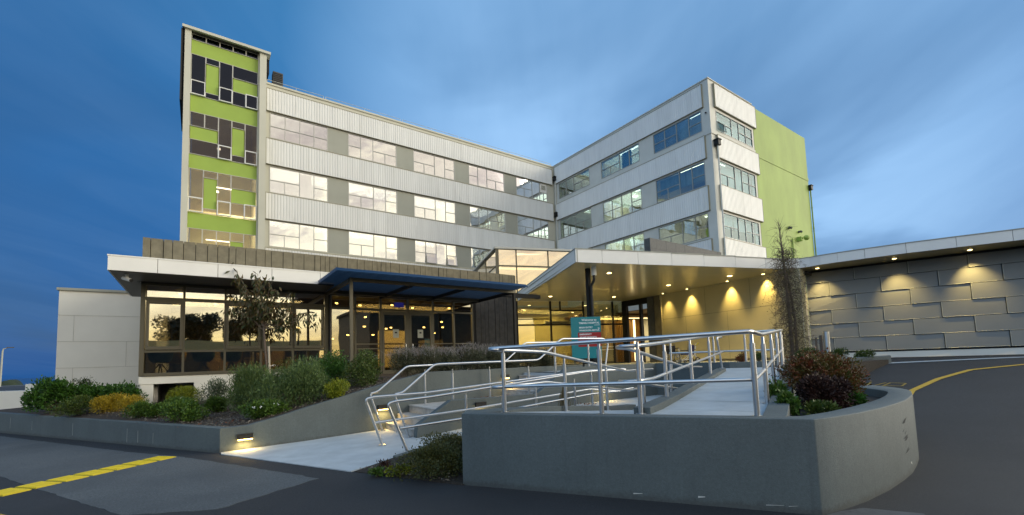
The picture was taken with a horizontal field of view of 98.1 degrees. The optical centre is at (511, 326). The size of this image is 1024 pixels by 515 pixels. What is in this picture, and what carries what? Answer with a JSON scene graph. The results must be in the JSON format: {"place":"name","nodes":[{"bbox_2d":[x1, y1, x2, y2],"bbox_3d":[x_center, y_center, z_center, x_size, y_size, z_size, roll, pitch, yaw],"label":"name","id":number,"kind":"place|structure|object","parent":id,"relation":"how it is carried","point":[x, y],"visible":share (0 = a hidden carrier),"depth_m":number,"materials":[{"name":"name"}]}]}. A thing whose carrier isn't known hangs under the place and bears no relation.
{"place":"outdoors","nodes":[
{"label":"outdoors","id":0,"kind":"place"},
{"bbox_2d":[0,373,417,426],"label":"garden bed","id":1,"kind":"object","parent":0,"point":[105,415],"visible":0.16,"depth_m":10.89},
{"bbox_2d":[20,375,80,412],"bbox_3d":[-12.727,1.862,12.243,1.029,1.053,1.163,-3,-5,15],"label":"shrub","id":2,"kind":"object","parent":1,"relation":"on","point":[58,389],"visible":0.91,"depth_m":12.11,"materials":[{"name":"green plant"}]},
{"bbox_2d":[45,394,94,416],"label":"shrub","id":3,"kind":"object","parent":1,"relation":"on","point":[68,407],"visible":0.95,"depth_m":11.34,"materials":[{"name":"green plant"}]},
{"bbox_2d":[72,381,111,405],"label":"shrub","id":4,"kind":"object","parent":1,"relation":"on","point":[93,390],"visible":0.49,"depth_m":12.64,"materials":[{"name":"green plant"}]},
{"bbox_2d":[89,394,116,413],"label":"shrub","id":5,"kind":"object","parent":1,"relation":"on","point":[100,405],"visible":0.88,"depth_m":11.31,"materials":[{"name":"yellow plant"}]},
{"bbox_2d":[103,392,137,411],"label":"shrub","id":6,"kind":"object","parent":1,"relation":"on","point":[115,396],"visible":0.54,"depth_m":11.54,"materials":[{"name":"yellow plant"}]},
{"bbox_2d":[96,379,148,401],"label":"shrub","id":7,"kind":"object","parent":1,"relation":"on","point":[128,389],"visible":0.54,"depth_m":12.43,"materials":[{"name":"green plant"}]},
{"bbox_2d":[112,394,148,414],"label":"shrub","id":8,"kind":"object","parent":1,"relation":"on","point":[125,402],"visible":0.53,"depth_m":10.91,"materials":[{"name":"yellow plant"}]},
{"bbox_2d":[120,399,155,418],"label":"shrub","id":9,"kind":"object","parent":1,"relation":"on","point":[139,408],"visible":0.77,"depth_m":10.56,"materials":[{"name":"green plant"}]},
{"bbox_2d":[143,402,172,417],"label":"shrub","id":10,"kind":"object","parent":1,"relation":"on","point":[151,411],"visible":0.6,"depth_m":10.46,"materials":[{"name":"green plant"}]},
{"bbox_2d":[164,385,202,401],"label":"shrub","id":11,"kind":"object","parent":1,"relation":"on","point":[187,391],"visible":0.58,"depth_m":13.09,"materials":[{"name":"green plant"}]},
{"bbox_2d":[157,399,210,422],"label":"shrub","id":12,"kind":"object","parent":1,"relation":"on","point":[187,410],"visible":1,"depth_m":9.84,"materials":[{"name":"green plant"}]},
{"bbox_2d":[194,374,230,405],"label":"shrub","id":13,"kind":"object","parent":1,"relation":"on","point":[219,388],"visible":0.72,"depth_m":12.72,"materials":[{"name":"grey plant"}]},
{"bbox_2d":[200,395,228,412],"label":"shrub","id":14,"kind":"object","parent":1,"relation":"on","point":[213,404],"visible":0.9,"depth_m":11.20,"materials":[{"name":"green plant"}]},
{"bbox_2d":[219,361,274,413],"bbox_3d":[-6.434,1.479,10.935,1.286,1.331,1.269,-1,-5,-17],"label":"rosemary bush","id":15,"kind":"object","parent":1,"relation":"on","point":[240,381],"visible":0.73,"depth_m":10.81,"materials":[{"name":"green plant"}]},
{"bbox_2d":[236,397,292,418],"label":"shrub","id":16,"kind":"object","parent":1,"relation":"on","point":[261,408],"visible":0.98,"depth_m":9.52,"materials":[{"name":"green plant"}]},
{"bbox_2d":[224,262,322,372],"bbox_3d":[-7.051,0.002,13.141,2.814,4.100,1.196,-1,-5,-17],"label":"young tree","id":17,"kind":"object","parent":1,"relation":"on","point":[260,314],"visible":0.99,"depth_m":13.09,"materials":[{"name":"green plant"}]},
{"bbox_2d":[241,354,332,409],"bbox_3d":[-5.102,1.268,10.347,1.778,1.319,1.849,-5,-5,35],"label":"rosemary bush","id":18,"kind":"object","parent":1,"relation":"on","point":[300,380],"visible":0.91,"depth_m":10.18,"materials":[{"name":"green plant"}]},
{"bbox_2d":[310,348,349,387],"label":"shrub","id":19,"kind":"object","parent":1,"relation":"on","point":[333,370],"visible":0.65,"depth_m":11.95,"materials":[{"name":"green plant"}]},
{"bbox_2d":[322,377,349,398],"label":"shrub","id":20,"kind":"object","parent":1,"relation":"on","point":[335,389],"visible":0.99,"depth_m":10.31,"materials":[{"name":"green plant"}]},
{"bbox_2d":[341,348,383,386],"bbox_3d":[-3.885,1.113,11.592,1.143,1.095,1.143,1,-5,-35],"label":"shrub","id":21,"kind":"object","parent":1,"relation":"on","point":[356,372],"visible":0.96,"depth_m":11.43,"materials":[{"name":"green plant"}]},
{"bbox_2d":[382,346,422,376],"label":"hedge plant","id":22,"kind":"object","parent":1,"relation":"on","point":[404,358],"visible":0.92,"depth_m":12.42,"materials":[{"name":"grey plant"}]},
{"bbox_2d":[411,344,443,374],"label":"hedge plant","id":23,"kind":"object","parent":1,"relation":"on","point":[429,358],"visible":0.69,"depth_m":12.80,"materials":[{"name":"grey plant"}]},
{"bbox_2d":[431,345,463,370],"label":"hedge plant","id":24,"kind":"object","parent":1,"relation":"on","point":[451,357],"visible":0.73,"depth_m":13.23,"materials":[{"name":"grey plant"}]},
{"bbox_2d":[453,341,488,369],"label":"hedge plant","id":25,"kind":"object","parent":1,"relation":"on","point":[471,356],"visible":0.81,"depth_m":13.78,"materials":[{"name":"green plant"}]},
{"bbox_2d":[477,343,505,368],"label":"hedge plant","id":26,"kind":"object","parent":1,"relation":"on","point":[489,355],"visible":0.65,"depth_m":14.21,"materials":[{"name":"green plant"}]},
{"bbox_2d":[496,345,525,367],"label":"hedge plant","id":27,"kind":"object","parent":1,"relation":"on","point":[513,357],"visible":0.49,"depth_m":14.67,"materials":[{"name":"green plant"}]},
{"bbox_2d":[519,348,541,366],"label":"hedge plant","id":28,"kind":"object","parent":1,"relation":"on","point":[532,356],"visible":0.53,"depth_m":15.12,"materials":[{"name":"green plant"}]},
{"bbox_2d":[536,347,556,366],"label":"hedge plant","id":29,"kind":"object","parent":1,"relation":"on","point":[546,360],"visible":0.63,"depth_m":15.45,"materials":[{"name":"green plant"}]},
{"bbox_2d":[221,404,596,471],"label":"ramp pavement","id":30,"kind":"structure","parent":0,"point":[352,452],"depth_m":8.42,"materials":[{"name":"concrete"}]},
{"bbox_2d":[365,368,633,445],"bbox_3d":[0.263,1.736,10.460,7.262,1.269,0.140,1,-5,-31],"label":"handrail","id":31,"kind":"object","parent":30,"relation":"on","point":[374,422],"visible":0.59,"depth_m":9.67,"materials":[{"name":"metal"}]},
{"bbox_2d":[387,368,625,451],"bbox_3d":[0.390,1.631,9.293,5.998,1.290,0.140,1,-5,-31],"label":"handrail","id":32,"kind":"object","parent":30,"relation":"on","point":[447,394],"visible":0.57,"depth_m":8.55,"materials":[{"name":"metal"}]},
{"bbox_2d":[0,354,1023,514],"bbox_3d":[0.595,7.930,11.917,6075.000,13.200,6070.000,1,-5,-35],"label":"road","id":33,"kind":"structure","parent":0,"point":[970,431],"depth_m":5.73,"materials":[{"name":"asphalt"}]},
{"bbox_2d":[0,488,31,495],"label":"tactile tile","id":34,"kind":"object","parent":33,"relation":"on","point":[7,491],"visible":1,"depth_m":6.21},
{"bbox_2d":[0,384,35,409],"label":"boundary wall","id":35,"kind":"structure","parent":33,"relation":"on","point":[9,399],"depth_m":15.33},
{"bbox_2d":[55,287,140,391],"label":"annex building","id":36,"kind":"structure","parent":33,"relation":"on","point":[98,332],"depth_m":16.27,"materials":[{"name":"grey"}]},
{"bbox_2d":[0,436,318,514],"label":"footpath","id":37,"kind":"structure","parent":33,"relation":"on","point":[178,484],"depth_m":6.68,"materials":[{"name":"concrete"}]},
{"bbox_2d":[15,481,61,488],"bbox_3d":[-6.973,2.337,6.543,0.420,0.025,0.303,-3,-5,13],"label":"road marking","id":38,"kind":"object","parent":37,"relation":"on","point":[36,485],"visible":0.99,"depth_m":6.50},
{"bbox_2d":[46,475,88,481],"bbox_3d":[-6.890,2.361,6.886,0.420,0.025,0.303,-3,-5,13],"label":"tactile tile","id":39,"kind":"object","parent":37,"relation":"on","point":[67,478],"visible":0.99,"depth_m":6.85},
{"bbox_2d":[73,470,113,475],"bbox_3d":[-6.807,2.385,7.229,0.420,0.025,0.303,-3,-5,13],"label":"tactile tile","id":40,"kind":"object","parent":37,"relation":"on","point":[92,473],"visible":0.99,"depth_m":7.19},
{"bbox_2d":[0,364,604,452],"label":"garden wall","id":41,"kind":"structure","parent":33,"relation":"on","point":[346,414],"depth_m":10.34,"materials":[{"name":"grey"}]},
{"bbox_2d":[385,372,557,436],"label":"entrance steps","id":42,"kind":"structure","parent":33,"relation":"on","point":[419,409],"depth_m":10.86,"materials":[{"name":"concrete"}]},
{"bbox_2d":[370,341,556,430],"bbox_3d":[-0.895,1.494,12.609,6.492,2.159,0.156,2,-6,-40],"label":"handrail","id":43,"kind":"object","parent":42,"relation":"on","point":[391,379],"visible":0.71,"depth_m":11.41,"materials":[{"name":"metal"}]},
{"bbox_2d":[394,338,608,437],"bbox_3d":[0.199,1.359,11.337,6.624,2.158,0.172,1,-5,-35],"label":"handrail","id":44,"kind":"object","parent":42,"relation":"on","point":[452,381],"visible":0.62,"depth_m":10.75,"materials":[{"name":"metal"}]},
{"bbox_2d":[265,77,816,370],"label":"hospital building","id":45,"kind":"structure","parent":33,"relation":"on","point":[707,163],"depth_m":34.05,"materials":[{"name":"grey"}]},
{"bbox_2d":[179,23,270,249],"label":"stair tower","id":46,"kind":"structure","parent":45,"relation":"attached to","point":[223,80],"depth_m":27.40,"materials":[{"name":"green"}]},
{"bbox_2d":[188,167,256,220],"bbox_3d":[-17.451,-7.967,26.865,3.470,2.630,0.150,1,-5,-35],"label":"window","id":47,"kind":"structure","parent":46,"relation":"in","point":[193,197],"depth_m":26.80,"materials":[{"name":"grey"}]},
{"bbox_2d":[189,111,256,166],"bbox_3d":[-17.566,-11.435,27.134,3.470,2.590,0.150,1,-5,-35],"label":"window","id":48,"kind":"structure","parent":46,"relation":"in","point":[222,150],"depth_m":27.10,"materials":[{"name":"grey"}]},
{"bbox_2d":[190,53,257,110],"bbox_3d":[-17.686,-15.042,27.414,3.470,2.550,0.150,1,-5,-35],"label":"window","id":49,"kind":"structure","parent":46,"relation":"in","point":[227,72],"depth_m":27.41,"materials":[{"name":"grey"}]},
{"bbox_2d":[192,33,257,59],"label":"window","id":50,"kind":"structure","parent":46,"relation":"in","point":[208,41],"depth_m":27.59,"materials":[{"name":"grey"}]},
{"bbox_2d":[269,165,327,201],"bbox_3d":[-14.320,-9.488,29.882,3.590,1.780,0.380,1,-5,-35],"label":"window","id":51,"kind":"structure","parent":45,"relation":"in","point":[304,185],"depth_m":30.06,"materials":[{"name":"grey"}]},
{"bbox_2d":[269,220,327,252],"bbox_3d":[-14.202,-5.935,29.607,3.590,1.750,0.380,1,-5,-35],"label":"window","id":52,"kind":"structure","parent":45,"relation":"in","point":[305,237],"depth_m":29.86,"materials":[{"name":"grey"}]},
{"bbox_2d":[270,112,327,150],"bbox_3d":[-14.440,-13.100,30.163,3.590,1.730,0.380,1,-5,-35],"label":"window","id":53,"kind":"structure","parent":45,"relation":"in","point":[282,129],"depth_m":30.21,"materials":[{"name":"grey"}]},
{"bbox_2d":[348,133,396,166],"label":"window","id":54,"kind":"structure","parent":45,"relation":"in","point":[359,148],"depth_m":33.11,"materials":[{"name":"grey"}]},
{"bbox_2d":[348,181,397,213],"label":"window","id":55,"kind":"structure","parent":45,"relation":"in","point":[365,203],"depth_m":32.59,"materials":[{"name":"grey"}]},
{"bbox_2d":[348,231,397,259],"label":"window","id":56,"kind":"structure","parent":45,"relation":"in","point":[378,243],"depth_m":32.73,"materials":[{"name":"grey"}]},
{"bbox_2d":[413,150,454,180],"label":"window","id":57,"kind":"structure","parent":45,"relation":"in","point":[425,164],"depth_m":35.97,"materials":[{"name":"grey"}]},
{"bbox_2d":[414,194,455,223],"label":"window","id":58,"kind":"structure","parent":45,"relation":"in","point":[427,214],"depth_m":35.47,"materials":[{"name":"grey"}]},
{"bbox_2d":[415,240,457,266],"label":"window","id":59,"kind":"structure","parent":45,"relation":"in","point":[439,251],"depth_m":35.61,"materials":[{"name":"grey"}]},
{"bbox_2d":[468,164,504,191],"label":"window","id":60,"kind":"structure","parent":45,"relation":"in","point":[478,176],"depth_m":38.61,"materials":[{"name":"grey"}]},
{"bbox_2d":[470,206,505,231],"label":"window","id":61,"kind":"structure","parent":45,"relation":"in","point":[498,218],"depth_m":38.88,"materials":[{"name":"grey"}]},
{"bbox_2d":[516,177,547,201],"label":"window","id":62,"kind":"structure","parent":45,"relation":"in","point":[527,188],"depth_m":41.36,"materials":[{"name":"grey"}]},
{"bbox_2d":[517,215,548,239],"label":"window","id":63,"kind":"structure","parent":45,"relation":"in","point":[527,226],"depth_m":41.18,"materials":[{"name":"grey"}]},
{"bbox_2d":[559,168,589,198],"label":"window","id":64,"kind":"structure","parent":45,"relation":"in","point":[581,180],"depth_m":40.85,"materials":[{"name":"grey"}]},
{"bbox_2d":[560,208,591,237],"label":"window","id":65,"kind":"structure","parent":45,"relation":"in","point":[581,221],"depth_m":40.55,"materials":[{"name":"grey"}]},
{"bbox_2d":[601,142,639,178],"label":"window","id":66,"kind":"structure","parent":45,"relation":"in","point":[629,156],"depth_m":36.40,"materials":[{"name":"grey"}]},
{"bbox_2d":[603,187,642,222],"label":"window","id":67,"kind":"structure","parent":45,"relation":"in","point":[629,202],"depth_m":36.12,"materials":[{"name":"grey"}]},
{"bbox_2d":[605,232,644,250],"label":"window","id":68,"kind":"structure","parent":45,"relation":"in","point":[629,243],"depth_m":35.82,"materials":[{"name":"grey"}]},
{"bbox_2d":[653,110,701,153],"bbox_3d":[12.032,-13.965,32.227,0.380,1.500,3.970,1,-5,-35],"label":"window","id":69,"kind":"structure","parent":45,"relation":"in","point":[667,137],"depth_m":32.15,"materials":[{"name":"blue"}]},
{"bbox_2d":[656,161,705,202],"bbox_3d":[12.155,-10.268,31.940,0.380,1.760,3.970,1,-5,-35],"label":"window","id":70,"kind":"structure","parent":45,"relation":"in","point":[696,174],"depth_m":31.90,"materials":[{"name":"grey"}]},
{"bbox_2d":[658,212,709,243],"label":"window","id":71,"kind":"structure","parent":45,"relation":"in","point":[694,217],"depth_m":31.34,"materials":[{"name":"grey"}]},
{"bbox_2d":[715,110,752,147],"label":"window","id":72,"kind":"structure","parent":45,"relation":"in","point":[723,126],"depth_m":32.12,"materials":[{"name":"grey"}]},
{"bbox_2d":[720,160,756,196],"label":"window","id":73,"kind":"structure","parent":45,"relation":"in","point":[731,178],"depth_m":31.88,"materials":[{"name":"grey"}]},
{"bbox_2d":[724,213,760,245],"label":"window","id":74,"kind":"structure","parent":45,"relation":"in","point":[740,226],"depth_m":31.59,"materials":[{"name":"grey"}]},
{"bbox_2d":[473,246,663,366],"bbox_3d":[5.535,-1.034,33.128,16.778,7.700,13.531,1,-5,-35],"label":"entrance lobby","id":75,"kind":"object","parent":33,"relation":"on","point":[526,266],"visible":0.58,"depth_m":30.98,"materials":[{"name":"beige glass"}]},
{"bbox_2d":[516,301,624,366],"bbox_3d":[4.010,0.436,29.240,7.685,4.190,0.150,-1,-5,-16],"label":"window frame","id":76,"kind":"structure","parent":75,"relation":"in","point":[612,310],"depth_m":29.01,"materials":[{"name":"black metal"}]},
{"bbox_2d":[414,360,788,437],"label":"stair wall","id":77,"kind":"structure","parent":33,"relation":"on","point":[612,376],"depth_m":11.96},
{"bbox_2d":[393,363,918,514],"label":"ramp wall","id":78,"kind":"structure","parent":33,"relation":"on","point":[776,457],"depth_m":4.95,"materials":[{"name":"grey"}]},
{"bbox_2d":[488,329,783,415],"bbox_3d":[3.447,0.811,8.733,3.173,1.684,8.848,-5,-5,34],"label":"handrail","id":79,"kind":"object","parent":78,"relation":"on","point":[753,379],"visible":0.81,"depth_m":5.63,"materials":[{"name":"metal"}]},
{"bbox_2d":[615,336,722,413],"bbox_3d":[3.356,0.911,8.491,0.462,1.775,7.262,-5,-5,33],"label":"handrail","id":80,"kind":"object","parent":78,"relation":"on","point":[641,391],"visible":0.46,"depth_m":6.64,"materials":[{"name":"metal"}]},
{"bbox_2d":[784,355,891,365],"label":"kerb wall","id":81,"kind":"structure","parent":33,"relation":"on","point":[885,357],"depth_m":14.74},
{"bbox_2d":[828,508,924,514],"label":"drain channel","id":82,"kind":"object","parent":33,"relation":"on","point":[864,511],"visible":1,"depth_m":4.33,"materials":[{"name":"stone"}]},
{"bbox_2d":[806,246,1023,357],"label":"panelled wall","id":83,"kind":"structure","parent":33,"relation":"on","point":[966,304],"depth_m":18.79,"materials":[{"name":"grey"}]},
{"bbox_2d":[910,364,1023,393],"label":"yellow road line","id":84,"kind":"object","parent":33,"relation":"on","point":[912,390],"visible":0.77,"depth_m":11.63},
{"bbox_2d":[0,0,1023,378],"label":"sky","id":85,"kind":"structure","parent":0,"point":[909,114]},
{"bbox_2d":[527,409,633,413],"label":"ramp pavement","id":86,"kind":"structure","parent":0,"point":[620,412],"depth_m":7.25,"materials":[{"name":"concrete"}]},
{"bbox_2d":[354,359,888,484],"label":"planter soil","id":87,"kind":"structure","parent":0,"point":[870,365],"depth_m":6.79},
{"bbox_2d":[78,376,450,480],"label":"mulch chips","id":88,"kind":"object","parent":87,"relation":"on","point":[210,424],"visible":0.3,"depth_m":10.09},
{"bbox_2d":[384,462,415,476],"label":"weed","id":89,"kind":"object","parent":87,"relation":"on","point":[397,471],"visible":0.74,"depth_m":6.34,"materials":[{"name":"green plant"}]},
{"bbox_2d":[382,438,462,481],"bbox_3d":[-1.073,1.919,6.365,1.421,0.504,1.307,1,-5,-35],"label":"creeping shrub","id":90,"kind":"object","parent":87,"relation":"on","point":[431,459],"visible":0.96,"depth_m":6.25,"materials":[{"name":"green plant"}]},
{"bbox_2d":[418,427,461,452],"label":"creeping shrub","id":91,"kind":"object","parent":87,"relation":"on","point":[453,438],"visible":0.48,"depth_m":7.22,"materials":[{"name":"green plant"}]},
{"bbox_2d":[764,375,788,397],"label":"plant","id":92,"kind":"object","parent":87,"relation":"in","point":[773,387],"visible":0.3,"depth_m":6.27,"materials":[{"name":"green plant"}]},
{"bbox_2d":[773,388,801,415],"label":"plant","id":93,"kind":"object","parent":87,"relation":"on","point":[789,398],"visible":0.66,"depth_m":5.52,"materials":[{"name":"green plant"}]},
{"bbox_2d":[760,215,817,359],"bbox_3d":[11.991,-1.498,19.220,2.348,6.606,2.107,1,-5,-35],"label":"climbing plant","id":94,"kind":"object","parent":87,"relation":"on","point":[790,325],"visible":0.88,"depth_m":19.09,"materials":[{"name":"green plant"}]},
{"bbox_2d":[768,346,871,400],"bbox_3d":[4.883,0.776,7.014,1.609,0.943,1.367,1,-5,-35],"label":"nandina bush","id":95,"kind":"object","parent":87,"relation":"on","point":[831,363],"visible":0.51,"depth_m":6.73,"materials":[{"name":"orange plant"}]},
{"bbox_2d":[801,399,842,414],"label":"plant","id":96,"kind":"object","parent":87,"relation":"on","point":[813,406],"visible":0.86,"depth_m":5.46,"materials":[{"name":"green plant"}]},
{"bbox_2d":[794,371,856,408],"bbox_3d":[4.306,0.902,6.122,0.958,0.600,0.651,1,-5,-35],"label":"nandina bush","id":97,"kind":"object","parent":87,"relation":"on","point":[819,387],"visible":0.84,"depth_m":5.94,"materials":[{"name":"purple plant"}]},
{"bbox_2d":[838,390,868,406],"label":"plant","id":98,"kind":"object","parent":87,"relation":"on","point":[859,397],"visible":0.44,"depth_m":6.18,"materials":[{"name":"green plant"}]},
{"bbox_2d":[467,360,776,374],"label":"forecourt pavement","id":99,"kind":"structure","parent":0,"point":[544,373],"depth_m":21.66,"materials":[{"name":"concrete"}]},
{"bbox_2d":[107,237,516,403],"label":"cafe building","id":100,"kind":"structure","parent":99,"relation":"on","point":[191,335],"depth_m":14.77,"materials":[{"name":"grey"}]},
{"bbox_2d":[138,282,327,376],"bbox_3d":[-8.861,0.279,14.660,5.270,3.100,0.200,1,-5,-35],"label":"window frame","id":101,"kind":"structure","parent":100,"relation":"in","point":[142,350],"depth_m":13.96,"materials":[{"name":"brown metal"}]},
{"bbox_2d":[145,285,323,372],"bbox_3d":[-8.869,0.124,14.667,4.980,2.630,0.006,1,-5,-35],"label":"window pane","id":102,"kind":"structure","parent":100,"relation":"in","point":[204,321],"depth_m":14.16,"materials":[{"name":"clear glass"}]},
{"bbox_2d":[382,311,407,373],"bbox_3d":[-4.602,0.650,17.520,1.020,2.480,0.176,1,-5,-35],"label":"door","id":103,"kind":"structure","parent":100,"relation":"in","point":[395,331],"depth_m":17.44,"materials":[{"name":"brown metal"}]},
{"bbox_2d":[409,312,432,372],"bbox_3d":[-3.695,0.670,18.161,1.000,2.480,0.176,1,-5,-35],"label":"door","id":104,"kind":"structure","parent":100,"relation":"in","point":[420,332],"depth_m":18.22,"materials":[{"name":"brown metal"}]},
{"bbox_2d":[318,267,540,378],"bbox_3d":[-2.501,0.143,16.598,8.730,3.249,4.000,1,-5,-35],"label":"pergola","id":105,"kind":"object","parent":99,"relation":"on","point":[360,282],"visible":0.96,"depth_m":15.61,"materials":[{"name":"blue metal"}]},
{"bbox_2d":[570,316,601,366],"bbox_3d":[2.519,0.586,15.089,1.012,1.800,0.209,-2,-4,0],"label":"hospital sign","id":106,"kind":"object","parent":99,"relation":"on","point":[585,327],"visible":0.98,"depth_m":15.02,"materials":[{"name":"teal"}]},
{"bbox_2d":[669,329,775,368],"bbox_3d":[5.490,0.656,12.024,2.851,1.002,0.767,-5,-5,33],"label":"handrail","id":107,"kind":"object","parent":99,"relation":"on","point":[718,347],"visible":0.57,"depth_m":12.02,"materials":[{"name":"metal"}]},
{"bbox_2d":[662,268,808,361],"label":"entrance wall","id":108,"kind":"structure","parent":99,"relation":"on","point":[732,305],"depth_m":23.58,"materials":[{"name":"grey"}]},
{"bbox_2d":[517,228,1023,362],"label":"entrance canopy","id":109,"kind":"object","parent":99,"relation":"on","point":[588,276],"visible":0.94,"depth_m":19.55,"materials":[{"name":"white metal"}]},
{"bbox_2d":[644,238,720,254],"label":"roof parapet","id":110,"kind":"structure","parent":109,"relation":"on","point":[653,244],"depth_m":25.67,"materials":[{"name":"stone"}]},
{"bbox_2d":[582,395,662,405],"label":"landing pavement","id":111,"kind":"structure","parent":0,"point":[626,401],"depth_m":12.37,"materials":[{"name":"concrete"}]},
{"bbox_2d":[652,368,782,415],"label":"ramp pavement","id":112,"kind":"structure","parent":0,"point":[713,399],"depth_m":6.49,"materials":[{"name":"concrete"}]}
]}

